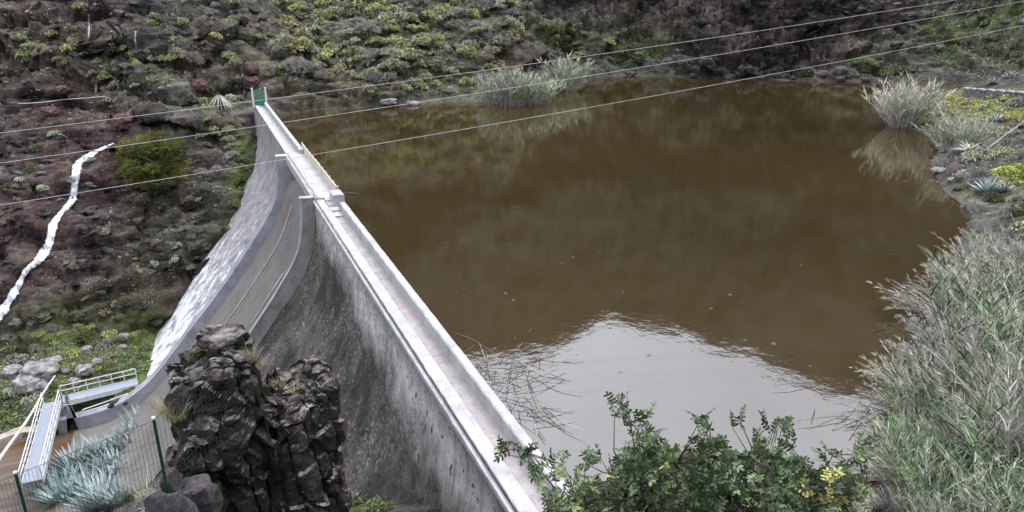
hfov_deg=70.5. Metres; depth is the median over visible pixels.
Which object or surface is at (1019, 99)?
pale shrub
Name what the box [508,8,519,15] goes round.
dry bush
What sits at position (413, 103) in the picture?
boulder
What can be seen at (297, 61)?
dry bush
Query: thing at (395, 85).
spurge shrub
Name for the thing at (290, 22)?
spurge shrub
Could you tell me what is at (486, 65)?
spurge shrub
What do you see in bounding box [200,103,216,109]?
spurge shrub
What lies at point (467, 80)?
spurge shrub
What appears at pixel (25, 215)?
rock
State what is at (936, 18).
leafy bush
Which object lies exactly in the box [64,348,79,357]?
flowering cushion
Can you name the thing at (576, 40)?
leafy bush
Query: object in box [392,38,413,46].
spurge shrub
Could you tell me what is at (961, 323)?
reed clump
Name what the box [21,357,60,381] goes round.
boulder
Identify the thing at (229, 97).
pale shrub
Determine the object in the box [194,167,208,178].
dry bush
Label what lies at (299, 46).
spurge shrub
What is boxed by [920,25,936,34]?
leafy bush
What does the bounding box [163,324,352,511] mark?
rock outcrop
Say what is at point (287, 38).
spurge shrub
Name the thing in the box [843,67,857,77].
dry bush
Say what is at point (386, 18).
spurge shrub
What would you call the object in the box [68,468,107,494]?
agave
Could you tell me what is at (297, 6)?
spurge shrub
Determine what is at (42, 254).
waterfall
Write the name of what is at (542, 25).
spurge shrub
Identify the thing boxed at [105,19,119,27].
rock
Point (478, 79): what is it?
dry bush
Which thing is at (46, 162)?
rock
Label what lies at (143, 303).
rock
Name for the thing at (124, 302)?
scrub bush
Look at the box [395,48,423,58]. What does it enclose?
spurge shrub
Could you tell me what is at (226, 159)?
dry bush
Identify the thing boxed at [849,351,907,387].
reed clump
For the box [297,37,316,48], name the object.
spurge shrub
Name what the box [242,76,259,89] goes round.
boulder
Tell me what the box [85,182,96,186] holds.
pale shrub
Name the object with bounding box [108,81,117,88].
pale shrub
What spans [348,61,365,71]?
spurge shrub
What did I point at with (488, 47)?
pale shrub
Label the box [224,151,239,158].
dry bush
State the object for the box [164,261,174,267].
scrub bush
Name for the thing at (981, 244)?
reed clump
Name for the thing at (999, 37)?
scrub bush
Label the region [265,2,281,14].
dry bush
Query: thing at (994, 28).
leafy bush
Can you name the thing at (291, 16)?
spurge shrub
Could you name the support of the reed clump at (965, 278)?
on the hillside
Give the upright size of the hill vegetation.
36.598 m
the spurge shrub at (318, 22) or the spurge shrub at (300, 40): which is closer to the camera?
the spurge shrub at (300, 40)
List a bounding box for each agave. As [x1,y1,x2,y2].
[25,463,80,505]
[47,451,85,478]
[49,437,95,468]
[49,462,86,492]
[58,453,97,474]
[58,474,94,504]
[60,433,104,464]
[61,455,109,487]
[63,479,103,511]
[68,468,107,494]
[72,467,118,501]
[73,445,110,470]
[76,425,127,456]
[79,478,124,509]
[81,437,128,465]
[81,450,120,480]
[87,445,127,473]
[95,460,125,484]
[97,416,140,450]
[97,475,136,506]
[105,446,129,472]
[108,444,120,464]
[118,403,138,431]
[934,42,945,49]
[936,102,1023,151]
[968,176,1002,192]
[986,76,1001,83]
[989,112,1005,122]
[991,180,1016,191]
[1002,17,1011,23]
[1003,69,1017,77]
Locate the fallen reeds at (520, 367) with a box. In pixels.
[466,329,610,406]
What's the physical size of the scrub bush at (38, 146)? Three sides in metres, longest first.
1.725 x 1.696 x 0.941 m
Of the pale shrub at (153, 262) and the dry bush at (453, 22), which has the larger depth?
the dry bush at (453, 22)
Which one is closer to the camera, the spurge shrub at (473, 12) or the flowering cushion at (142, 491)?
the flowering cushion at (142, 491)
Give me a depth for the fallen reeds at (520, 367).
30.71 m
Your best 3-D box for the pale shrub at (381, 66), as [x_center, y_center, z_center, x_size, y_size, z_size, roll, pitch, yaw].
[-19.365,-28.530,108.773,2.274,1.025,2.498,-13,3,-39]
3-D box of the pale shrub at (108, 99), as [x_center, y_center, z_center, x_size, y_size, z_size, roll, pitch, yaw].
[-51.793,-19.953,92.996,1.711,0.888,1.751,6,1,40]
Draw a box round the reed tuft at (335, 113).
[331,107,341,115]
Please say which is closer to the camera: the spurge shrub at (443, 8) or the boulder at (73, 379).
the boulder at (73, 379)
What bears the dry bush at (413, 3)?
on the hillside
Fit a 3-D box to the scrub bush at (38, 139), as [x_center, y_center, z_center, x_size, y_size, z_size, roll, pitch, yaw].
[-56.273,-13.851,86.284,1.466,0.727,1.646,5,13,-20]
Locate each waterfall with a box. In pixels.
[0,143,113,319]
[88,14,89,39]
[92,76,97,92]
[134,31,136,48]
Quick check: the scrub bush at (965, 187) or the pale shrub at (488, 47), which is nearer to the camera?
the scrub bush at (965, 187)
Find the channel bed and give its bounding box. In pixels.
[0,429,75,511]
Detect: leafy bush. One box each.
[0,390,14,398]
[0,408,13,414]
[0,419,14,431]
[3,412,20,424]
[4,399,20,407]
[13,402,23,408]
[39,387,55,396]
[99,371,113,377]
[103,368,118,371]
[114,362,125,369]
[124,361,137,368]
[124,370,137,375]
[132,365,149,373]
[139,343,154,350]
[143,360,152,366]
[228,200,240,206]
[232,156,245,161]
[236,164,248,169]
[236,177,246,181]
[352,495,362,506]
[361,497,383,509]
[361,500,388,511]
[363,494,387,503]
[382,502,395,510]
[565,27,575,32]
[570,38,583,44]
[570,46,585,51]
[612,57,622,62]
[652,52,664,59]
[852,57,865,64]
[864,59,877,66]
[877,67,893,74]
[888,64,901,71]
[899,65,908,71]
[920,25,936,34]
[931,16,943,21]
[972,2,986,8]
[976,13,987,17]
[979,19,993,25]
[985,44,996,50]
[991,25,1001,31]
[1010,51,1023,57]
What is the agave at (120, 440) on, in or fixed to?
on the hillside
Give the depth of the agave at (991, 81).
106.99 m
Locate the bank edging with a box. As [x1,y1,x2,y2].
[0,426,36,448]
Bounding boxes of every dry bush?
[9,318,21,324]
[9,477,49,494]
[10,473,46,489]
[28,343,39,352]
[37,311,48,317]
[44,323,56,331]
[51,326,64,334]
[101,338,113,345]
[111,488,138,511]
[130,488,156,511]
[141,489,156,497]
[164,24,178,34]
[173,36,189,46]
[178,24,197,34]
[183,51,203,63]
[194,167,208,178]
[197,4,213,14]
[198,225,206,231]
[199,184,210,190]
[203,21,213,25]
[203,172,217,180]
[209,164,222,172]
[211,147,222,156]
[218,19,234,30]
[221,155,231,162]
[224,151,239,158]
[226,161,237,167]
[254,21,275,32]
[256,39,267,49]
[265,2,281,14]
[279,57,300,72]
[285,54,306,69]
[301,60,314,69]
[314,71,327,78]
[346,47,366,56]
[349,16,366,23]
[354,20,373,33]
[356,52,373,67]
[364,70,386,84]
[376,19,389,27]
[389,47,401,59]
[406,0,417,5]
[437,49,448,57]
[447,17,462,27]
[450,5,462,13]
[468,63,480,68]
[473,75,484,83]
[474,30,492,41]
[476,0,490,6]
[498,32,510,43]
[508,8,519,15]
[525,10,534,15]
[595,59,608,66]
[605,64,616,70]
[624,59,636,67]
[642,60,655,67]
[649,65,663,72]
[661,56,671,63]
[672,54,688,63]
[678,55,692,63]
[688,56,697,62]
[752,66,762,76]
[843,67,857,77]
[878,71,892,78]
[930,157,952,166]
[932,153,953,162]
[945,143,963,156]
[946,162,962,173]
[959,172,971,178]
[960,196,983,207]
[964,178,977,183]
[966,166,991,178]
[966,203,988,213]
[970,202,994,211]
[980,142,1001,150]
[984,175,1006,185]
[985,136,1001,144]
[988,211,997,215]
[997,202,1021,213]
[1000,127,1021,132]
[1005,194,1023,202]
[1011,135,1023,143]
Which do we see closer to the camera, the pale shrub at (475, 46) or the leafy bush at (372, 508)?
the leafy bush at (372, 508)
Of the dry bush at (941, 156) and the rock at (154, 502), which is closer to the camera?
the rock at (154, 502)
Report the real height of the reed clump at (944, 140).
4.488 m
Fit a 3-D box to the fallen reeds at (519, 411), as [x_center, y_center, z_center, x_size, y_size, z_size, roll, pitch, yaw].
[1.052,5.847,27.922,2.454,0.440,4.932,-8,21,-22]
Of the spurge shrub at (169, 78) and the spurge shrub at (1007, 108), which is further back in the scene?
the spurge shrub at (169, 78)
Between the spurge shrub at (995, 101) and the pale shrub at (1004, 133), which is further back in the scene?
the spurge shrub at (995, 101)
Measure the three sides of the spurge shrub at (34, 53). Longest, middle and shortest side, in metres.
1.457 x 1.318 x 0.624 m
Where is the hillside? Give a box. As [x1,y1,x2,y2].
[0,0,1023,511]
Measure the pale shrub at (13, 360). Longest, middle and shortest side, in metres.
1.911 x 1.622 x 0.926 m
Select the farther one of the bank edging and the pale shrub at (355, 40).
the pale shrub at (355, 40)
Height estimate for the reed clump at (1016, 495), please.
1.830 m
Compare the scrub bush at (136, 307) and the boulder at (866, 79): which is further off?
the boulder at (866, 79)
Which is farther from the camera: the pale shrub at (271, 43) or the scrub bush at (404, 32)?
the scrub bush at (404, 32)
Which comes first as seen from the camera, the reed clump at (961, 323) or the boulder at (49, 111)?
the reed clump at (961, 323)
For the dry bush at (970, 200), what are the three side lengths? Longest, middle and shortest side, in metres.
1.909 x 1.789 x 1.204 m
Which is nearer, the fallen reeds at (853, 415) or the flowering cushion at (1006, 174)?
the fallen reeds at (853, 415)
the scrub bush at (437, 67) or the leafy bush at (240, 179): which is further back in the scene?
the scrub bush at (437, 67)
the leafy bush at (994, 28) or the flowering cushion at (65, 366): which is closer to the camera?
the flowering cushion at (65, 366)
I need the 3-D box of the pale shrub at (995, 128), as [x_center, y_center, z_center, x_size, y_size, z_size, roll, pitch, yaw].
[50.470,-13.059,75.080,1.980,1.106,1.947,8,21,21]
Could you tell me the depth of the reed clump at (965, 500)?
16.85 m
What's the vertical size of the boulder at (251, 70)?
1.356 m
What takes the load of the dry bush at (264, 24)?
on the hillside
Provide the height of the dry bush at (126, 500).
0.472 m
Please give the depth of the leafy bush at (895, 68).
142.50 m
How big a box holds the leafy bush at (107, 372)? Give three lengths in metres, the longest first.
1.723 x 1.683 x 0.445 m
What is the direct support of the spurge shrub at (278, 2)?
on the hillside
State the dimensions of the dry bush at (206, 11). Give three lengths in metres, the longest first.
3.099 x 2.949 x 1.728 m
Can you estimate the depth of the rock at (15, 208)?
77.35 m
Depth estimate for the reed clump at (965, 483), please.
18.12 m
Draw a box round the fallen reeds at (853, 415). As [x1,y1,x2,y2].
[775,383,897,465]
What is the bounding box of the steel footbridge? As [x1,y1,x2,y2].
[18,368,138,488]
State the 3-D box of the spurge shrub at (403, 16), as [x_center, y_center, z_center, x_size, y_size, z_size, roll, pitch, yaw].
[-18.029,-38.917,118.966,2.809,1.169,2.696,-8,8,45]
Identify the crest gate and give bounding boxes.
[251,87,267,107]
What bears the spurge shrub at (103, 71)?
on the hillside
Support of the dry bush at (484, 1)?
on the hillside
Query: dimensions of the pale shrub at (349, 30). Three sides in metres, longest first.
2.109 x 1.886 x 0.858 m
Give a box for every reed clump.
[472,75,515,103]
[477,66,545,106]
[511,67,567,104]
[536,49,594,91]
[847,446,896,482]
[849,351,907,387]
[854,403,922,442]
[855,374,919,414]
[859,71,957,128]
[860,341,943,395]
[862,420,931,473]
[862,485,890,509]
[867,270,967,319]
[868,416,946,478]
[873,73,948,127]
[874,366,966,426]
[881,408,949,455]
[882,477,932,511]
[884,331,937,368]
[886,406,940,441]
[886,435,1003,504]
[887,338,989,412]
[887,466,932,496]
[894,310,945,343]
[897,406,981,460]
[904,334,1023,446]
[904,474,976,511]
[905,258,981,300]
[908,344,1022,425]
[910,106,990,151]
[910,313,981,369]
[912,388,1023,469]
[913,264,1023,382]
[914,315,986,355]
[920,236,1023,335]
[921,254,973,280]
[922,351,1023,500]
[924,490,1004,511]
[925,254,996,287]
[926,337,983,377]
[927,280,1008,326]
[927,427,1023,511]
[932,225,1023,278]
[933,236,1005,270]
[936,114,1000,145]
[944,389,1023,453]
[945,331,1023,395]
[956,272,1009,301]
[958,352,1023,426]
[960,226,1003,253]
[964,279,1023,369]
[965,244,1023,282]
[968,294,1023,340]
[968,298,1022,322]
[968,452,1023,511]
[973,255,1023,303]
[975,237,1023,269]
[975,289,1023,355]
[978,339,1023,402]
[984,404,1023,462]
[991,214,1023,249]
[992,234,1023,277]
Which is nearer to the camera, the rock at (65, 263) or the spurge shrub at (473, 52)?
the rock at (65, 263)
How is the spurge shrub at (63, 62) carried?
on the hillside
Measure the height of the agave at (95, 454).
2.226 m
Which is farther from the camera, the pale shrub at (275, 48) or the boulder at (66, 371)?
the pale shrub at (275, 48)
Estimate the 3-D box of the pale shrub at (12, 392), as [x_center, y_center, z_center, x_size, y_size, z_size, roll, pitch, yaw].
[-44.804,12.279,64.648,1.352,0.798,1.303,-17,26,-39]
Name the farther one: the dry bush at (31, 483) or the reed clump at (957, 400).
the dry bush at (31, 483)
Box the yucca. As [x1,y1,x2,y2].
[208,80,234,110]
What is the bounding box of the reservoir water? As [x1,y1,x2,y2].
[278,76,980,511]
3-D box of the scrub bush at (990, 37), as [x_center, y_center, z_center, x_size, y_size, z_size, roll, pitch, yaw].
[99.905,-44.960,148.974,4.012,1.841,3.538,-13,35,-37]
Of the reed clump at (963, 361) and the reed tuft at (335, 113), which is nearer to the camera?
the reed clump at (963, 361)
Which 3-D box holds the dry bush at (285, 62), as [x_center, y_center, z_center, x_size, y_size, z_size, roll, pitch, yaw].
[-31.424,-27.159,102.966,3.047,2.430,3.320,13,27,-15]
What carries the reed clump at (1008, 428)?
on the hillside
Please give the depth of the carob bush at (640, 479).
4.92 m
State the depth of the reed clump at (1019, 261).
33.64 m
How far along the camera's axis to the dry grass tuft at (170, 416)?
16.79 m
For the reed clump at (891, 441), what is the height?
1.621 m
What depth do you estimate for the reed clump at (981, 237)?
43.67 m
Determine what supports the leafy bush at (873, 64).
on the hillside
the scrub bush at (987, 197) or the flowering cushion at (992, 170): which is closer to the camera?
the scrub bush at (987, 197)
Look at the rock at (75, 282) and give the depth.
71.41 m
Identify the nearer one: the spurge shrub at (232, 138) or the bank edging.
the bank edging
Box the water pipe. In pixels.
[18,96,104,103]
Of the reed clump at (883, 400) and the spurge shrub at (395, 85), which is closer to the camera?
the reed clump at (883, 400)
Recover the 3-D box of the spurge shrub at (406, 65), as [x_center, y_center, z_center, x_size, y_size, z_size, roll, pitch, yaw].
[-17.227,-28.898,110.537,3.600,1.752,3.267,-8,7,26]
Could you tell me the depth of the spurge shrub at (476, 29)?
119.41 m
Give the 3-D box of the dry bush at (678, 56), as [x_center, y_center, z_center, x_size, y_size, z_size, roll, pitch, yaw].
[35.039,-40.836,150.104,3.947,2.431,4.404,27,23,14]
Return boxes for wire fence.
[0,366,220,511]
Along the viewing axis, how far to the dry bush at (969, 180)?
58.86 m
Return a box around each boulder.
[0,364,23,377]
[11,374,39,393]
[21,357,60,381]
[26,379,50,393]
[39,106,60,118]
[51,355,62,363]
[61,367,71,374]
[67,377,82,385]
[74,363,93,377]
[80,345,92,351]
[92,358,101,365]
[111,113,132,131]
[118,332,128,340]
[118,344,127,349]
[191,79,208,92]
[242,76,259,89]
[246,66,258,74]
[379,98,396,104]
[406,101,419,105]
[624,70,635,75]
[689,72,697,76]
[723,73,736,78]
[834,76,845,81]
[860,76,870,81]
[930,167,945,173]
[946,177,955,181]
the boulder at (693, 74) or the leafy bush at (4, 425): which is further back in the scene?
the boulder at (693, 74)
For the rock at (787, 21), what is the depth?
142.60 m
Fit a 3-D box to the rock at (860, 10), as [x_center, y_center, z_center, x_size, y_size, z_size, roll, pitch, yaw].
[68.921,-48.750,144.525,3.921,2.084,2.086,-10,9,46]
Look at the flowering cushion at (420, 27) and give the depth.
118.62 m
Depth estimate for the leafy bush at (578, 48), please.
151.35 m
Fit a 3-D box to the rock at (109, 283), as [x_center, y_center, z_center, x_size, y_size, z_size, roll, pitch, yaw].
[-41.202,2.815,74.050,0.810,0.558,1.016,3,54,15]
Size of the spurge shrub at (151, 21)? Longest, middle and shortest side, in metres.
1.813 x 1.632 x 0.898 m
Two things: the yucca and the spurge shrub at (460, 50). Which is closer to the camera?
the yucca
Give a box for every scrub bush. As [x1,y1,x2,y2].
[0,183,11,188]
[22,166,36,173]
[29,143,43,151]
[33,137,44,141]
[39,306,51,312]
[73,331,89,343]
[79,315,90,321]
[98,294,108,299]
[114,295,130,306]
[120,195,131,200]
[131,304,141,310]
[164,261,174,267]
[183,206,194,210]
[400,29,410,34]
[427,23,435,29]
[431,63,442,70]
[454,67,465,73]
[478,7,489,15]
[771,67,783,73]
[802,72,813,77]
[803,68,813,73]
[938,32,954,40]
[952,176,962,182]
[957,10,968,14]
[958,184,971,191]
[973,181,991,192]
[982,192,1002,202]
[987,33,1002,40]
[987,48,1002,56]
[994,197,1005,201]
[995,34,1003,39]
[1005,208,1023,217]
[1007,196,1023,202]
[1008,43,1023,49]
[1010,202,1023,208]
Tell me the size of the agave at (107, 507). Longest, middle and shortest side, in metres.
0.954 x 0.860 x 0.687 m
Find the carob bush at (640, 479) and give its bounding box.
[493,390,887,511]
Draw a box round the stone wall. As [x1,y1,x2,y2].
[962,87,1023,100]
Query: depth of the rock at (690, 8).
147.96 m
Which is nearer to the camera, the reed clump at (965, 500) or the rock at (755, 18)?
the reed clump at (965, 500)
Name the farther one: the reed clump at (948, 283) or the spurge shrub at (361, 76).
the spurge shrub at (361, 76)
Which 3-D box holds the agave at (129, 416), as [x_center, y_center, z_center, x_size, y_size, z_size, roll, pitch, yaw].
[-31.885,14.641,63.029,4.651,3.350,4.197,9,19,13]
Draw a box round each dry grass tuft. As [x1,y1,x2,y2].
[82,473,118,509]
[119,465,160,498]
[146,382,182,414]
[149,384,193,422]
[182,341,199,361]
[233,340,263,362]
[255,353,272,371]
[264,371,286,389]
[286,380,304,393]
[295,367,307,378]
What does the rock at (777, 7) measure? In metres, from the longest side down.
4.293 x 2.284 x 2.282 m
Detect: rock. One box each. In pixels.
[0,261,9,266]
[4,24,11,28]
[4,237,13,241]
[9,169,22,176]
[10,140,19,146]
[11,205,22,211]
[12,221,22,227]
[15,150,27,156]
[18,137,34,147]
[19,183,33,192]
[22,213,30,217]
[29,0,41,9]
[35,194,47,202]
[36,171,46,175]
[37,159,52,166]
[37,208,48,217]
[47,120,60,126]
[54,134,65,144]
[60,32,69,37]
[62,260,70,267]
[64,248,73,253]
[65,264,73,273]
[67,312,78,322]
[71,279,78,285]
[76,259,89,269]
[79,306,87,313]
[80,226,88,234]
[84,205,98,215]
[90,4,99,11]
[93,32,99,40]
[99,245,113,255]
[102,50,114,56]
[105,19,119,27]
[106,279,112,286]
[109,10,125,16]
[114,316,120,321]
[123,65,133,77]
[129,233,141,240]
[131,217,145,229]
[133,49,148,61]
[139,297,148,308]
[143,490,168,511]
[144,263,153,268]
[148,268,155,275]
[148,318,162,325]
[158,253,165,261]
[159,467,185,492]
[164,492,198,511]
[169,31,180,36]
[182,473,214,511]
[193,28,209,39]
[203,54,213,62]
[203,77,213,86]
[205,5,220,17]
[211,483,223,511]
[237,16,248,25]
[248,5,259,14]
[258,17,265,22]
[675,22,684,28]
[687,5,694,11]
[693,16,707,25]
[697,56,717,69]
[709,3,716,9]
[740,67,752,75]
[741,0,750,8]
[748,13,759,22]
[757,62,767,69]
[759,2,768,7]
[764,5,785,10]
[784,18,794,24]
[853,6,866,14]
[890,40,904,51]
[893,20,901,28]
[912,64,918,72]
[952,187,962,191]
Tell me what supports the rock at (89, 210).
on the hillside
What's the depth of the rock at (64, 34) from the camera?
96.42 m
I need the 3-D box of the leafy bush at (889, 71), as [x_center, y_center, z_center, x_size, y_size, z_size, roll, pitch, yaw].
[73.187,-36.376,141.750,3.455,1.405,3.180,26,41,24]
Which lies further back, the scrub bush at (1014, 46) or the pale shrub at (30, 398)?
the scrub bush at (1014, 46)
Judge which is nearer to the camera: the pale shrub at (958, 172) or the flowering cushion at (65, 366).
the pale shrub at (958, 172)
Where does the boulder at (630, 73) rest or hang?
on the hillside
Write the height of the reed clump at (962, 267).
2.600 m
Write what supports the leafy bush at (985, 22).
on the hillside
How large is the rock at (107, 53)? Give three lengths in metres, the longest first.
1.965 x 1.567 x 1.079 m
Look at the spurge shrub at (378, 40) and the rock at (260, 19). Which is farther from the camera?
the spurge shrub at (378, 40)
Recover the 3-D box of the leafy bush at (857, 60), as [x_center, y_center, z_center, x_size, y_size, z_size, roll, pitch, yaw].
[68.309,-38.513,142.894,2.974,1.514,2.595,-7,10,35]
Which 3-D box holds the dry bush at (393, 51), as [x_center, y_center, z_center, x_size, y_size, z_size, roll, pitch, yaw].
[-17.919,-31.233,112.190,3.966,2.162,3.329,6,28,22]
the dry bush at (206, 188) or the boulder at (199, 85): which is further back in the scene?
the boulder at (199, 85)
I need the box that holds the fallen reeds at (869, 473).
[811,436,899,489]
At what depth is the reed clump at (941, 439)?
23.13 m
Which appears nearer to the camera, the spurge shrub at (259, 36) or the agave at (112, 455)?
the agave at (112, 455)
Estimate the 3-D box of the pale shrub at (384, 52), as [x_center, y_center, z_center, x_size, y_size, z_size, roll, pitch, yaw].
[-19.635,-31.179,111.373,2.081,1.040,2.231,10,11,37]
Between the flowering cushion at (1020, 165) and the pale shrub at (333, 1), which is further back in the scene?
the pale shrub at (333, 1)
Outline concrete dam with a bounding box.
[55,102,572,511]
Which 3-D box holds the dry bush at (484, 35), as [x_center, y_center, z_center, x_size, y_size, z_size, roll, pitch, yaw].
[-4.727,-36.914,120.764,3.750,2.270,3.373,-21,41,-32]
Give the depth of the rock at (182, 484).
15.46 m
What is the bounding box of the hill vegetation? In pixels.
[0,0,1023,431]
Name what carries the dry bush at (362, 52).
on the hillside
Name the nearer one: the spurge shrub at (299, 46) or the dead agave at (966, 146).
the dead agave at (966, 146)
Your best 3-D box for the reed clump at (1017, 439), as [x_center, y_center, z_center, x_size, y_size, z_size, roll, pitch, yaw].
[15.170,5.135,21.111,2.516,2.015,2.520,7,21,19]
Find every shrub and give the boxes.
[3,387,14,394]
[3,390,18,397]
[5,353,20,363]
[10,33,29,41]
[14,51,30,58]
[14,176,23,181]
[14,354,30,362]
[19,41,37,52]
[20,28,30,35]
[20,395,36,404]
[21,57,30,62]
[30,50,40,55]
[36,184,48,190]
[40,48,52,53]
[45,30,57,36]
[46,130,58,137]
[51,56,65,61]
[56,59,70,66]
[60,42,78,52]
[64,24,75,31]
[66,37,77,43]
[67,176,75,182]
[69,51,77,56]
[72,1,88,8]
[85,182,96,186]
[86,69,97,76]
[92,57,103,63]
[97,73,112,79]
[99,70,108,75]
[100,85,113,90]
[100,228,109,234]
[101,97,114,103]
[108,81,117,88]
[113,128,193,203]
[114,44,125,50]
[126,50,133,56]
[129,83,139,87]
[132,60,140,64]
[146,19,158,24]
[147,55,157,60]
[149,12,162,19]
[149,260,159,266]
[151,239,159,245]
[156,54,165,60]
[164,76,172,80]
[165,54,176,60]
[168,35,185,44]
[168,47,181,54]
[169,257,178,263]
[176,17,188,25]
[178,225,186,231]
[182,71,190,77]
[187,33,198,40]
[195,132,207,138]
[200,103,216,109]
[202,142,211,145]
[203,116,210,121]
[208,31,222,38]
[209,126,218,131]
[221,51,235,58]
[222,125,233,132]
[223,94,236,101]
[223,135,236,142]
[228,56,241,65]
[236,118,244,123]
[254,32,266,39]
[263,29,274,35]
[267,40,275,47]
[271,45,283,51]
[274,0,285,5]
[274,33,297,47]
[278,15,301,25]
[279,14,294,20]
[288,2,304,10]
[290,9,308,17]
[290,43,306,53]
[290,69,303,74]
[294,28,311,36]
[296,36,313,47]
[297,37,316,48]
[303,3,313,8]
[307,44,322,54]
[308,24,321,30]
[309,9,327,19]
[309,59,325,68]
[311,17,327,26]
[311,48,333,60]
[313,0,334,5]
[319,35,328,41]
[321,0,340,4]
[322,21,338,29]
[323,41,343,55]
[327,5,340,12]
[328,59,337,64]
[330,64,344,72]
[339,40,351,47]
[340,44,365,55]
[344,28,354,33]
[345,7,361,16]
[346,54,364,63]
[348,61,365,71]
[350,0,369,9]
[350,29,360,34]
[350,37,357,43]
[356,74,365,79]
[361,32,376,37]
[361,82,376,93]
[362,8,378,18]
[365,2,383,11]
[365,36,385,45]
[367,24,382,33]
[367,68,378,73]
[375,0,391,5]
[377,14,396,23]
[377,62,387,68]
[379,11,396,19]
[380,50,390,55]
[380,58,403,70]
[381,4,401,11]
[381,48,392,54]
[385,72,395,79]
[386,34,402,43]
[389,81,403,88]
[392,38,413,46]
[394,11,410,17]
[395,22,408,29]
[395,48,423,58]
[396,15,409,21]
[396,61,410,70]
[397,82,412,90]
[404,48,423,59]
[407,23,419,31]
[409,77,427,89]
[411,59,423,65]
[412,33,431,43]
[415,36,428,45]
[419,73,431,78]
[422,10,437,19]
[426,14,442,21]
[430,80,440,85]
[433,55,446,63]
[435,3,453,9]
[436,4,448,14]
[439,42,451,50]
[440,9,450,17]
[441,54,452,61]
[442,75,454,81]
[443,32,454,39]
[444,85,456,93]
[447,67,460,74]
[449,0,461,5]
[456,45,471,52]
[458,76,475,85]
[460,39,477,46]
[461,45,477,57]
[467,8,482,18]
[467,42,480,48]
[470,26,483,32]
[482,45,495,53]
[482,63,493,68]
[491,35,504,43]
[491,45,499,52]
[491,60,505,68]
[493,1,505,8]
[496,21,507,26]
[503,26,518,41]
[506,15,517,23]
[507,0,521,7]
[510,22,524,31]
[525,1,533,8]
[536,22,549,28]
[569,41,579,45]
[572,51,585,58]
[579,30,587,35]
[603,38,615,44]
[934,107,959,114]
[938,103,953,109]
[941,108,961,117]
[952,168,971,176]
[958,100,974,106]
[960,150,980,157]
[961,154,977,164]
[968,153,987,161]
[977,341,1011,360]
[978,103,998,109]
[979,149,993,154]
[982,99,1001,105]
[985,94,996,99]
[986,106,1006,115]
[986,153,999,159]
[987,125,1001,132]
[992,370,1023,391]
[993,146,1015,156]
[997,137,1014,145]
[999,106,1014,110]
[999,130,1014,136]
[1006,96,1023,107]
[1008,221,1023,237]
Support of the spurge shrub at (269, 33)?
on the hillside
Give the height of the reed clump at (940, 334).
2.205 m
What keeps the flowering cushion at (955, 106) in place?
on the hillside
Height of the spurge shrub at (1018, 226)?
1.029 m
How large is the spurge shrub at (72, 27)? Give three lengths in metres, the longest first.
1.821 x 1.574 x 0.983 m
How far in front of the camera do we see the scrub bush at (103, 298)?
73.61 m
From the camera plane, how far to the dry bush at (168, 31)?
96.92 m
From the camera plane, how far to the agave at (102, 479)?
16.56 m
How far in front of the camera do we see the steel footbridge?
60.29 m
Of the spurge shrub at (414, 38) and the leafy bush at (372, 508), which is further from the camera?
the spurge shrub at (414, 38)
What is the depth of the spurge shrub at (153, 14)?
96.45 m
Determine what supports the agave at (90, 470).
on the hillside
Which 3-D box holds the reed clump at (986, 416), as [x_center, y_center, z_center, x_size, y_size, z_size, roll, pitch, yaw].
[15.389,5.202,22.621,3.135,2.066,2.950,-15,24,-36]
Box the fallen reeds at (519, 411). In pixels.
[499,380,584,439]
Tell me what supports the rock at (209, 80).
on the hillside
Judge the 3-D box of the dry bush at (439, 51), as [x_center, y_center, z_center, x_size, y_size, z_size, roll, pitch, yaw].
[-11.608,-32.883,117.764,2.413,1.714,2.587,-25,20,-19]
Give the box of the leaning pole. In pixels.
[0,375,72,460]
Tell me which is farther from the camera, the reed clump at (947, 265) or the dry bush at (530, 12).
the dry bush at (530, 12)
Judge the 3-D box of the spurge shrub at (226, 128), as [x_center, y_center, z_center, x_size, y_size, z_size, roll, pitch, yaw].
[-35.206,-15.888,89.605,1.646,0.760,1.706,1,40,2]
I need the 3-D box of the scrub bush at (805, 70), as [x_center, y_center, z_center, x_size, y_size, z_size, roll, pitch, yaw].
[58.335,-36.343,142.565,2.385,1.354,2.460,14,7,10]
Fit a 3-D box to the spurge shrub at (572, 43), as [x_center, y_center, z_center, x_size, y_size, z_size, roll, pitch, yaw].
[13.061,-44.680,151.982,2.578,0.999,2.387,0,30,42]
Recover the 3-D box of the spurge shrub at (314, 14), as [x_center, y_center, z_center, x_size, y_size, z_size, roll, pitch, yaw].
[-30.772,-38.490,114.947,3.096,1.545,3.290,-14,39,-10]
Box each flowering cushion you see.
[59,362,75,369]
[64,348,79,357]
[98,308,112,315]
[100,329,116,337]
[104,351,116,358]
[134,488,152,499]
[384,24,399,30]
[417,25,429,30]
[940,94,956,101]
[943,103,964,108]
[946,89,962,94]
[952,97,976,102]
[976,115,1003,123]
[988,169,1016,176]
[992,166,1018,176]
[993,175,1023,183]
[999,94,1012,99]
[1000,115,1023,120]
[1000,164,1023,177]
[1001,173,1023,182]
[1002,111,1023,115]
[1002,113,1023,120]
[1002,163,1023,171]
[1003,179,1023,185]
[1004,177,1023,185]
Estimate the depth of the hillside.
95.36 m
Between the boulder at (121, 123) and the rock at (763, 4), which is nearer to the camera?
the boulder at (121, 123)
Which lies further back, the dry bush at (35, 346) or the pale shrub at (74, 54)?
the pale shrub at (74, 54)
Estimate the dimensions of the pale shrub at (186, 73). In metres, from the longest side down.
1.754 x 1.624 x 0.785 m
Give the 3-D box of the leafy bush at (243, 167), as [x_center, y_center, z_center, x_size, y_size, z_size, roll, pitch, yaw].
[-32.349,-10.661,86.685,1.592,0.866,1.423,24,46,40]
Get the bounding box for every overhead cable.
[2,0,952,132]
[2,1,1022,162]
[3,25,1023,204]

